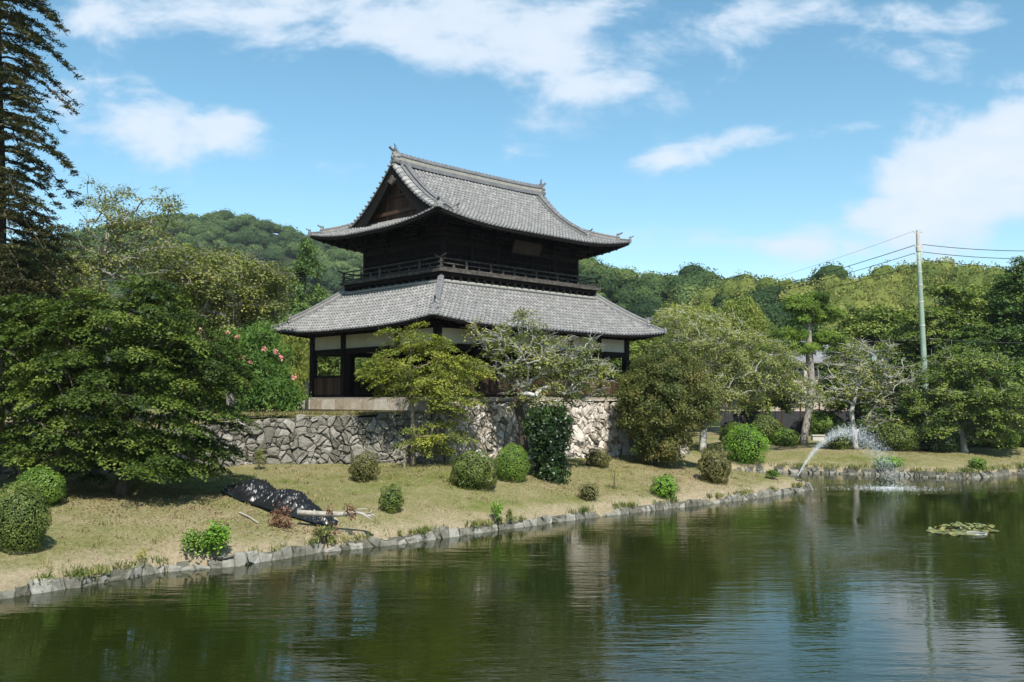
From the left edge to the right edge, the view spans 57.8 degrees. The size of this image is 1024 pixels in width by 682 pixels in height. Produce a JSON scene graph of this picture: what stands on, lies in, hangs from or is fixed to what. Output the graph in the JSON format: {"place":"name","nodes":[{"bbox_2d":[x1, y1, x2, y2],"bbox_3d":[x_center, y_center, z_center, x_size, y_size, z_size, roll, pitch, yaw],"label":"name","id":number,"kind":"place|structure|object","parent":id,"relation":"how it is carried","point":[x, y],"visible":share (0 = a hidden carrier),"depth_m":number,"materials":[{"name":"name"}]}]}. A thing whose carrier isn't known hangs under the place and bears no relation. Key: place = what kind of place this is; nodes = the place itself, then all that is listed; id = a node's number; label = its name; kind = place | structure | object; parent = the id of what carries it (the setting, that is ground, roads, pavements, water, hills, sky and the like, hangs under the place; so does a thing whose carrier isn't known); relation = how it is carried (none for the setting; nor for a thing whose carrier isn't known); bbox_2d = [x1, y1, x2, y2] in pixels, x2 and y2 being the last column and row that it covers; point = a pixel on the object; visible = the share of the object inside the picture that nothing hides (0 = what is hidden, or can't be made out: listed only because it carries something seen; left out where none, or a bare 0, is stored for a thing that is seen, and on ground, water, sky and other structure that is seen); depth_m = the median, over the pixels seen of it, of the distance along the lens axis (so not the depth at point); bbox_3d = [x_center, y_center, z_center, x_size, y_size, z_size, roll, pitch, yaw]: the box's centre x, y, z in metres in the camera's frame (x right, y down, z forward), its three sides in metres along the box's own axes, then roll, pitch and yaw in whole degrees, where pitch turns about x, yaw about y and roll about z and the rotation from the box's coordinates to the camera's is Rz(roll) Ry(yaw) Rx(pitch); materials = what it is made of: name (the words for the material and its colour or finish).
{"place":"outdoors","nodes":[
{"label":"outdoors","id":0,"kind":"place"},
{"bbox_2d":[34,226,333,345],"bbox_3d":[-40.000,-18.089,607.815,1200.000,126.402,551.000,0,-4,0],"label":"hill","id":1,"kind":"structure","parent":0,"point":[289,259],"depth_m":541.60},
{"bbox_2d":[6,208,605,324],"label":"forest","id":2,"kind":"object","parent":1,"relation":"on","point":[208,228],"visible":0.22,"depth_m":549.09,"materials":[{"name":"plant"}]},
{"bbox_2d":[0,401,529,437],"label":"terrace","id":3,"kind":"structure","parent":0,"point":[253,418],"depth_m":49.05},
{"bbox_2d":[0,0,101,429],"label":"conifer tree","id":4,"kind":"object","parent":3,"relation":"on","point":[16,19],"visible":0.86,"depth_m":40.97,"materials":[{"name":"green plant"}]},
{"bbox_2d":[0,234,120,421],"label":"cherry tree","id":5,"kind":"object","parent":3,"relation":"on","point":[66,280],"visible":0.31,"depth_m":42.75,"materials":[{"name":"green plant"}]},
{"bbox_2d":[6,172,197,414],"bbox_3d":[-20.365,-2.269,45.283,9.820,11.840,6.294,0,-4,0],"label":"cherry tree","id":6,"kind":"object","parent":3,"relation":"on","point":[105,267],"visible":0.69,"depth_m":44.98,"materials":[{"name":"green plant"}]},
{"bbox_2d":[131,236,299,410],"bbox_3d":[-16.020,-0.776,50.077,8.875,9.674,7.562,0,-4,0],"label":"cherry tree","id":7,"kind":"object","parent":3,"relation":"on","point":[206,282],"visible":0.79,"depth_m":49.26,"materials":[{"name":"green plant"}]},
{"bbox_2d":[199,317,312,418],"bbox_3d":[-12.712,1.452,46.693,5.508,5.442,4.160,0,-4,0],"label":"oleander shrub","id":8,"kind":"object","parent":3,"relation":"on","point":[273,389],"visible":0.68,"depth_m":45.94,"materials":[{"name":"green plant"}]},
{"bbox_2d":[271,144,666,415],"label":"temple gate tower","id":9,"kind":"structure","parent":3,"relation":"on","point":[443,249],"depth_m":52.78,"materials":[{"name":"tile"}]},
{"bbox_2d":[365,244,384,278],"bbox_3d":[-7.995,-4.602,54.325,0.140,2.190,1.847,4,-5,-44],"label":"lattice window","id":10,"kind":"structure","parent":9,"relation":"in","point":[381,252],"depth_m":54.32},
{"bbox_2d":[387,237,414,275],"bbox_3d":[-6.257,-4.713,52.561,0.140,2.190,2.549,4,-5,-44],"label":"lattice window","id":11,"kind":"structure","parent":9,"relation":"in","point":[403,249],"depth_m":52.56,"materials":[{"name":"wood"}]},
{"bbox_2d":[418,233,439,269],"bbox_3d":[-4.520,-4.823,50.798,0.140,2.190,1.847,4,-5,-44],"label":"lattice window","id":12,"kind":"structure","parent":9,"relation":"in","point":[432,245],"depth_m":50.78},
{"bbox_2d":[446,232,470,268],"bbox_3d":[-2.945,-4.825,50.759,1.760,2.190,0.140,4,-5,-44],"label":"lattice window","id":13,"kind":"structure","parent":9,"relation":"in","point":[450,241],"depth_m":50.75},
{"bbox_2d":[474,237,495,271],"bbox_3d":[-1.520,-4.738,52.158,1.670,2.190,0.140,4,-5,-44],"label":"lattice window","id":14,"kind":"structure","parent":9,"relation":"in","point":[476,245],"depth_m":52.13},
{"bbox_2d":[500,241,530,276],"bbox_3d":[0.174,-4.634,53.820,2.528,2.190,0.140,4,-5,-44],"label":"lattice window","id":15,"kind":"structure","parent":9,"relation":"in","point":[507,250],"depth_m":53.59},
{"bbox_2d":[534,247,552,279],"bbox_3d":[1.868,-4.530,55.483,1.670,2.190,0.140,4,-5,-44],"label":"lattice window","id":16,"kind":"structure","parent":9,"relation":"in","point":[538,261],"depth_m":55.54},
{"bbox_2d":[556,250,575,282],"bbox_3d":[3.293,-4.442,56.881,1.760,2.190,0.140,4,-5,-44],"label":"lattice window","id":17,"kind":"structure","parent":9,"relation":"in","point":[568,261],"depth_m":56.91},
{"bbox_2d":[5,296,672,415],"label":"hill","id":18,"kind":"structure","parent":0,"point":[150,407],"depth_m":187.44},
{"bbox_2d":[579,256,772,323],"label":"forest","id":19,"kind":"object","parent":18,"relation":"on","point":[629,289],"visible":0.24,"depth_m":259.00,"materials":[{"name":"green plant"}]},
{"bbox_2d":[0,472,1023,681],"bbox_3d":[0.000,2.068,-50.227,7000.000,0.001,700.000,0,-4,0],"label":"water","id":20,"kind":"structure","parent":0,"point":[846,578],"depth_m":23.39,"materials":[{"name":"green liquid"}]},
{"bbox_2d":[926,521,999,535],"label":"water lilies","id":21,"kind":"object","parent":20,"relation":"on","point":[958,526],"visible":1,"depth_m":36.60,"materials":[{"name":"plant"}]},
{"bbox_2d":[0,416,1023,591],"bbox_3d":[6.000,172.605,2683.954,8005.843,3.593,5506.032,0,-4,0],"label":"ground","id":22,"kind":"structure","parent":0,"point":[13,580],"depth_m":37.72,"materials":[{"name":"plant"}]},
{"bbox_2d":[0,481,51,553],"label":"azalea bush","id":23,"kind":"object","parent":22,"relation":"on","point":[24,519],"visible":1,"depth_m":26.32,"materials":[{"name":"green plant"}]},
{"bbox_2d":[5,344,52,402],"bbox_3d":[-35.606,1.514,62.035,11.905,11.617,10.967,-1,-4,19],"label":"broadleaf tree","id":24,"kind":"object","parent":22,"relation":"on","point":[11,362],"visible":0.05,"depth_m":59.18,"materials":[{"name":"green plant"}]},
{"bbox_2d":[14,465,66,506],"bbox_3d":[-16.428,5.051,32.261,1.687,1.455,1.728,0,-4,0],"label":"azalea bush","id":25,"kind":"object","parent":22,"relation":"on","point":[49,483],"visible":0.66,"depth_m":31.94,"materials":[{"name":"green plant"}]},
{"bbox_2d":[6,312,161,414],"bbox_3d":[-30.980,2.372,66.235,11.426,10.375,12.404,2,-4,-31],"label":"broadleaf tree","id":26,"kind":"object","parent":22,"relation":"on","point":[117,359],"visible":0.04,"depth_m":64.72,"materials":[{"name":"green plant"}]},
{"bbox_2d":[0,274,262,495],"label":"maple tree","id":27,"kind":"object","parent":22,"relation":"on","point":[113,445],"visible":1,"depth_m":34.33,"materials":[{"name":"green plant"}]},
{"bbox_2d":[118,300,254,405],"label":"broadleaf tree","id":28,"kind":"object","parent":22,"relation":"on","point":[199,384],"visible":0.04,"depth_m":67.67,"materials":[{"name":"green plant"}]},
{"bbox_2d":[179,528,209,555],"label":"shrub","id":29,"kind":"object","parent":22,"relation":"on","point":[189,538],"visible":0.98,"depth_m":28.45,"materials":[{"name":"green plant"}]},
{"bbox_2d":[197,519,231,555],"bbox_3d":[-9.214,6.101,28.764,1.031,1.203,1.010,0,-4,0],"label":"shrub","id":30,"kind":"object","parent":22,"relation":"on","point":[216,532],"visible":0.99,"depth_m":28.63,"materials":[{"name":"green plant"}]},
{"bbox_2d":[209,319,309,407],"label":"broadleaf tree","id":31,"kind":"object","parent":22,"relation":"on","point":[267,342],"visible":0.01,"depth_m":73.31,"materials":[{"name":"green plant"}]},
{"bbox_2d":[254,446,266,469],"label":"weed plant","id":32,"kind":"object","parent":22,"relation":"on","point":[258,454],"visible":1,"depth_m":42.66,"materials":[{"name":"green plant"}]},
{"bbox_2d":[221,478,337,527],"bbox_3d":[-8.950,5.988,34.978,6.364,1.500,1.698,-3,-5,39],"label":"tarpaulin","id":33,"kind":"object","parent":22,"relation":"on","point":[260,492],"visible":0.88,"depth_m":34.29,"materials":[{"name":"black plastic"}]},
{"bbox_2d":[274,335,309,404],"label":"bamboo clump","id":34,"kind":"object","parent":22,"relation":"on","point":[301,366],"visible":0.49,"depth_m":66.90,"materials":[{"name":"green plant"}]},
{"bbox_2d":[279,237,331,417],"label":"evergreen tree","id":35,"kind":"object","parent":22,"relation":"on","point":[302,266],"visible":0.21,"depth_m":78.03,"materials":[{"name":"green plant"}]},
{"bbox_2d":[268,499,375,538],"bbox_3d":[-6.608,6.461,32.146,3.719,1.938,0.947,0,-4,0],"label":"fallen tree","id":36,"kind":"object","parent":22,"relation":"on","point":[350,511],"visible":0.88,"depth_m":32.28,"materials":[{"name":"brown plant"}]},
{"bbox_2d":[312,519,336,541],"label":"weed plant","id":37,"kind":"object","parent":22,"relation":"on","point":[323,531],"visible":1,"depth_m":31.69,"materials":[{"name":"green plant"}]},
{"bbox_2d":[303,341,361,417],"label":"broadleaf tree","id":38,"kind":"object","parent":22,"relation":"on","point":[328,365],"visible":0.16,"depth_m":70.14,"materials":[{"name":"green plant"}]},
{"bbox_2d":[0,398,690,478],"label":"stone retaining wall","id":39,"kind":"structure","parent":22,"relation":"on","point":[302,439],"depth_m":45.23,"materials":[{"name":"stone"}]},
{"bbox_2d":[348,451,380,482],"bbox_3d":[-6.511,5.501,40.703,1.541,1.391,1.522,0,-4,0],"label":"azalea bush","id":40,"kind":"object","parent":22,"relation":"on","point":[362,468],"visible":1,"depth_m":40.37,"materials":[{"name":"green plant"}]},
{"bbox_2d":[355,357,377,376],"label":"broadleaf tree","id":41,"kind":"object","parent":22,"relation":"on","point":[359,360],"visible":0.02,"depth_m":81.13,"materials":[{"name":"green plant"}]},
{"bbox_2d":[363,445,405,468],"bbox_3d":[-6.023,5.494,43.648,2.130,1.200,0.132,-1,-4,14],"label":"rope fence","id":42,"kind":"object","parent":22,"relation":"on","point":[403,455],"visible":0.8,"depth_m":43.43,"materials":[{"name":"beige wood"}]},
{"bbox_2d":[377,484,403,513],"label":"azalea bush","id":43,"kind":"object","parent":22,"relation":"on","point":[391,497],"visible":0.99,"depth_m":35.30,"materials":[{"name":"green plant"}]},
{"bbox_2d":[6,410,783,568],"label":"grass clumps","id":44,"kind":"object","parent":22,"relation":"on","point":[347,412],"visible":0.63,"depth_m":43.02,"materials":[{"name":"plant"}]},
{"bbox_2d":[0,482,813,598],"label":"stone edging","id":45,"kind":"object","parent":22,"relation":"on","point":[234,560],"visible":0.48,"depth_m":31.81,"materials":[{"name":"stone"}]},
{"bbox_2d":[354,321,498,465],"bbox_3d":[-4.059,2.390,44.039,6.951,7.090,4.350,0,-4,0],"label":"maple tree","id":46,"kind":"object","parent":22,"relation":"on","point":[429,384],"visible":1,"depth_m":43.82,"materials":[{"name":"green plant"}]},
{"bbox_2d":[448,449,499,489],"bbox_3d":[-1.682,5.664,41.053,2.303,1.773,2.449,0,-4,0],"label":"azalea bush","id":47,"kind":"object","parent":22,"relation":"on","point":[474,470],"visible":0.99,"depth_m":40.41,"materials":[{"name":"green plant"}]},
{"bbox_2d":[490,501,503,520],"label":"weed plant","id":48,"kind":"object","parent":22,"relation":"on","point":[496,509],"visible":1,"depth_m":36.82,"materials":[{"name":"green plant"}]},
{"bbox_2d":[494,443,530,481],"bbox_3d":[0.000,5.637,43.273,1.762,1.827,1.696,0,-4,0],"label":"azalea bush","id":49,"kind":"object","parent":22,"relation":"on","point":[512,463],"visible":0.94,"depth_m":42.77,"materials":[{"name":"green plant"}]},
{"bbox_2d":[30,461,1023,583],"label":"bank weeds","id":50,"kind":"object","parent":22,"relation":"on","point":[80,572],"visible":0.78,"depth_m":36.57,"materials":[{"name":"green plant"}]},
{"bbox_2d":[461,305,626,469],"bbox_3d":[1.430,2.282,46.212,8.440,8.296,4.794,0,-4,0],"label":"cherry tree","id":51,"kind":"object","parent":22,"relation":"on","point":[555,385],"visible":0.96,"depth_m":45.89,"materials":[{"name":"green plant"}]},
{"bbox_2d":[520,401,575,484],"bbox_3d":[1.743,5.028,44.582,2.726,4.276,2.283,0,-4,0],"label":"ivy shrub","id":52,"kind":"object","parent":22,"relation":"on","point":[546,428],"visible":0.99,"depth_m":44.12,"materials":[{"name":"green plant"}]},
{"bbox_2d":[575,481,600,500],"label":"azalea bush","id":53,"kind":"object","parent":22,"relation":"on","point":[587,491],"visible":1,"depth_m":41.64,"materials":[{"name":"green plant"}]},
{"bbox_2d":[584,448,611,467],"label":"azalea bush","id":54,"kind":"object","parent":22,"relation":"on","point":[596,458],"visible":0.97,"depth_m":48.97,"materials":[{"name":"green plant"}]},
{"bbox_2d":[593,337,667,376],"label":"broadleaf tree","id":55,"kind":"object","parent":22,"relation":"on","point":[635,348],"visible":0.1,"depth_m":80.61,"materials":[{"name":"green plant"}]},
{"bbox_2d":[650,473,679,498],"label":"azalea bush","id":56,"kind":"object","parent":22,"relation":"on","point":[664,487],"visible":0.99,"depth_m":44.18,"materials":[{"name":"green plant"}]},
{"bbox_2d":[610,340,723,467],"bbox_3d":[8.815,3.514,52.522,6.608,7.323,5.906,0,-4,0],"label":"osmanthus tree","id":57,"kind":"object","parent":22,"relation":"on","point":[659,391],"visible":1,"depth_m":51.38,"materials":[{"name":"green plant"}]},
{"bbox_2d":[641,311,724,400],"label":"broadleaf tree","id":58,"kind":"object","parent":22,"relation":"on","point":[682,346],"visible":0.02,"depth_m":90.71,"materials":[{"name":"green plant"}]},
{"bbox_2d":[653,296,726,431],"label":"bamboo clump","id":59,"kind":"object","parent":22,"relation":"on","point":[673,306],"visible":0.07,"depth_m":104.51,"materials":[{"name":"green plant"}]},
{"bbox_2d":[697,443,731,483],"bbox_3d":[10.797,6.493,49.309,1.930,2.174,2.019,0,-4,0],"label":"azalea bush","id":60,"kind":"object","parent":22,"relation":"on","point":[715,466],"visible":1,"depth_m":48.82,"materials":[{"name":"green plant"}]},
{"bbox_2d":[688,290,762,391],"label":"tree","id":61,"kind":"object","parent":22,"relation":"on","point":[746,312],"visible":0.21,"depth_m":99.30,"materials":[{"name":"plant"}]},
{"bbox_2d":[718,422,754,443],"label":"azalea bush","id":62,"kind":"object","parent":22,"relation":"on","point":[724,432],"visible":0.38,"depth_m":76.89,"materials":[{"name":"green plant"}]},
{"bbox_2d":[647,303,826,451],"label":"cherry tree","id":63,"kind":"object","parent":22,"relation":"on","point":[717,353],"visible":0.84,"depth_m":69.09,"materials":[{"name":"green plant"}]},
{"bbox_2d":[722,421,771,463],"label":"shrub","id":64,"kind":"object","parent":22,"relation":"on","point":[745,447],"visible":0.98,"depth_m":65.70,"materials":[{"name":"green plant"}]},
{"bbox_2d":[742,300,774,376],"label":"bamboo clump","id":65,"kind":"object","parent":22,"relation":"on","point":[764,323],"visible":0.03,"depth_m":106.38,"materials":[{"name":"green plant"}]},
{"bbox_2d":[726,342,805,416],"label":"broadleaf tree","id":66,"kind":"object","parent":22,"relation":"on","point":[784,403],"visible":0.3,"depth_m":90.96,"materials":[{"name":"green plant"}]},
{"bbox_2d":[750,414,785,443],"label":"azalea bush","id":67,"kind":"object","parent":22,"relation":"on","point":[769,424],"visible":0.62,"depth_m":76.39,"materials":[{"name":"green plant"}]},
{"bbox_2d":[765,469,780,479],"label":"weed plant","id":68,"kind":"object","parent":22,"relation":"on","point":[772,473],"visible":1,"depth_m":52.35,"materials":[{"name":"green plant"}]},
{"bbox_2d":[771,427,799,446],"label":"azalea bush","id":69,"kind":"object","parent":22,"relation":"on","point":[786,437],"visible":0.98,"depth_m":74.55,"materials":[{"name":"green plant"}]},
{"bbox_2d":[765,288,848,444],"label":"pine tree","id":70,"kind":"object","parent":22,"relation":"on","point":[815,307],"visible":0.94,"depth_m":75.05,"materials":[{"name":"green plant"}]},
{"bbox_2d":[784,341,834,392],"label":"house","id":71,"kind":"structure","parent":22,"relation":"on","point":[816,358],"depth_m":108.33,"materials":[{"name":"paint"}]},
{"bbox_2d":[809,409,843,435],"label":"azalea bush","id":72,"kind":"object","parent":22,"relation":"on","point":[821,423],"visible":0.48,"depth_m":89.91,"materials":[{"name":"green plant"}]},
{"bbox_2d":[825,420,851,449],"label":"azalea bush","id":73,"kind":"object","parent":22,"relation":"on","point":[840,437],"visible":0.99,"depth_m":71.33,"materials":[{"name":"green plant"}]},
{"bbox_2d":[815,337,872,421],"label":"broadleaf tree","id":74,"kind":"object","parent":22,"relation":"on","point":[843,405],"visible":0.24,"depth_m":90.12,"materials":[{"name":"green plant"}]},
{"bbox_2d":[790,336,930,449],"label":"cherry tree","id":75,"kind":"object","parent":22,"relation":"on","point":[855,391],"visible":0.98,"depth_m":70.77,"materials":[{"name":"green plant"}]},
{"bbox_2d":[846,419,878,443],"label":"azalea bush","id":76,"kind":"object","parent":22,"relation":"on","point":[865,436],"visible":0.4,"depth_m":75.53,"materials":[{"name":"green plant"}]},
{"bbox_2d":[828,301,907,431],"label":"broadleaf tree","id":77,"kind":"object","parent":22,"relation":"on","point":[870,327],"visible":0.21,"depth_m":103.42,"materials":[{"name":"green plant"}]},
{"bbox_2d":[727,466,1023,478],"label":"stone edging","id":78,"kind":"object","parent":22,"relation":"on","point":[935,474],"visible":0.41,"depth_m":63.52,"materials":[{"name":"stone"}]},
{"bbox_2d":[872,455,906,467],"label":"azalea bush","id":79,"kind":"object","parent":22,"relation":"on","point":[888,461],"visible":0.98,"depth_m":63.30,"materials":[{"name":"green plant"}]},
{"bbox_2d":[845,324,939,411],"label":"broadleaf tree","id":80,"kind":"object","parent":22,"relation":"on","point":[907,347],"visible":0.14,"depth_m":82.97,"materials":[{"name":"green plant"}]},
{"bbox_2d":[874,418,923,450],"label":"azalea bush","id":81,"kind":"object","parent":22,"relation":"on","point":[899,436],"visible":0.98,"depth_m":69.42,"materials":[{"name":"green plant"}]},
{"bbox_2d":[862,351,940,425],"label":"evergreen tree","id":82,"kind":"object","parent":22,"relation":"on","point":[882,411],"visible":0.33,"depth_m":80.35,"materials":[{"name":"green plant"}]},
{"bbox_2d":[885,317,942,430],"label":"layered tree","id":83,"kind":"object","parent":22,"relation":"on","point":[913,322],"visible":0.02,"depth_m":92.14,"materials":[{"name":"green plant"}]},
{"bbox_2d":[914,230,929,444],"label":"utility pole","id":84,"kind":"object","parent":22,"relation":"on","point":[918,246],"visible":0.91,"depth_m":76.18,"materials":[{"name":"green paint"}]},
{"bbox_2d":[633,245,913,313],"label":"power cable","id":85,"kind":"object","parent":84,"relation":"attached to","point":[805,278],"visible":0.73,"depth_m":91.61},
{"bbox_2d":[639,253,914,316],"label":"power cable","id":86,"kind":"object","parent":84,"relation":"attached to","point":[813,282],"visible":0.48,"depth_m":90.14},
{"bbox_2d":[918,426,959,452],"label":"azalea bush","id":87,"kind":"object","parent":22,"relation":"on","point":[937,444],"visible":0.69,"depth_m":69.16,"materials":[{"name":"green plant"}]},
{"bbox_2d":[885,284,993,439],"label":"layered tree","id":88,"kind":"object","parent":22,"relation":"on","point":[946,313],"visible":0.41,"depth_m":81.40,"materials":[{"name":"green plant"}]},
{"bbox_2d":[887,340,1023,452],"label":"maple tree","id":89,"kind":"object","parent":22,"relation":"on","point":[987,394],"visible":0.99,"depth_m":69.25,"materials":[{"name":"green plant"}]},
{"bbox_2d":[912,325,1023,443],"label":"evergreen tree","id":90,"kind":"object","parent":22,"relation":"on","point":[960,338],"visible":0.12,"depth_m":77.44,"materials":[{"name":"green plant"}]},
{"bbox_2d":[966,457,986,469],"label":"azalea bush","id":91,"kind":"object","parent":22,"relation":"on","point":[976,463],"visible":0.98,"depth_m":61.94,"materials":[{"name":"green plant"}]},
{"bbox_2d":[933,281,1021,338],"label":"broadleaf tree","id":92,"kind":"object","parent":22,"relation":"on","point":[981,291],"visible":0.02,"depth_m":94.75,"materials":[{"name":"green plant"}]},
{"bbox_2d":[967,424,995,447],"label":"azalea bush","id":93,"kind":"object","parent":22,"relation":"on","point":[988,444],"visible":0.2,"depth_m":73.75,"materials":[{"name":"green plant"}]},
{"bbox_2d":[973,299,1021,345],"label":"layered tree","id":94,"kind":"object","parent":22,"relation":"on","point":[996,321],"visible":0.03,"depth_m":83.67,"materials":[{"name":"green plant"}]},
{"bbox_2d":[980,255,1023,402],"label":"evergreen tree","id":95,"kind":"object","parent":22,"relation":"on","point":[1011,333],"visible":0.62,"depth_m":79.80,"materials":[{"name":"green plant"}]},
{"bbox_2d":[980,274,1023,429],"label":"evergreen tree","id":96,"kind":"object","parent":22,"relation":"on","point":[987,297],"visible":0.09,"depth_m":87.89,"materials":[{"name":"green plant"}]},
{"bbox_2d":[990,427,1021,448],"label":"azalea bush","id":97,"kind":"object","parent":22,"relation":"on","point":[1011,443],"visible":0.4,"depth_m":72.76,"materials":[{"name":"green plant"}]},
{"bbox_2d":[1014,423,1023,447],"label":"azalea bush","id":98,"kind":"object","parent":22,"relation":"on","point":[1020,428],"visible":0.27,"depth_m":74.50,"materials":[{"name":"green plant"}]},
{"bbox_2d":[1,0,1023,281],"label":"sky","id":99,"kind":"structure","parent":0,"point":[777,138],"materials":[{"name":"blue"}]},
{"bbox_2d":[49,445,1017,545],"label":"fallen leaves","id":100,"kind":"object","parent":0,"point":[381,479],"depth_m":35.28,"materials":[{"name":"plant"}]},
{"bbox_2d":[720,393,879,432],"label":"boundary wall","id":101,"kind":"structure","parent":0,"point":[794,422],"depth_m":98.55,"materials":[{"name":"concrete"}]},
{"bbox_2d":[709,325,1023,425],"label":"hill","id":102,"kind":"structure","parent":0,"point":[717,423],"depth_m":125.83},
{"bbox_2d":[677,256,1023,330],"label":"bamboo grove","id":103,"kind":"object","parent":102,"relation":"on","point":[899,288],"visible":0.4,"depth_m":198.36,"materials":[{"name":"green plant"}]},
{"bbox_2d":[693,261,1022,391],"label":"forest","id":104,"kind":"object","parent":102,"relation":"on","point":[775,317],"visible":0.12,"depth_m":185.41,"materials":[{"name":"green plant"}]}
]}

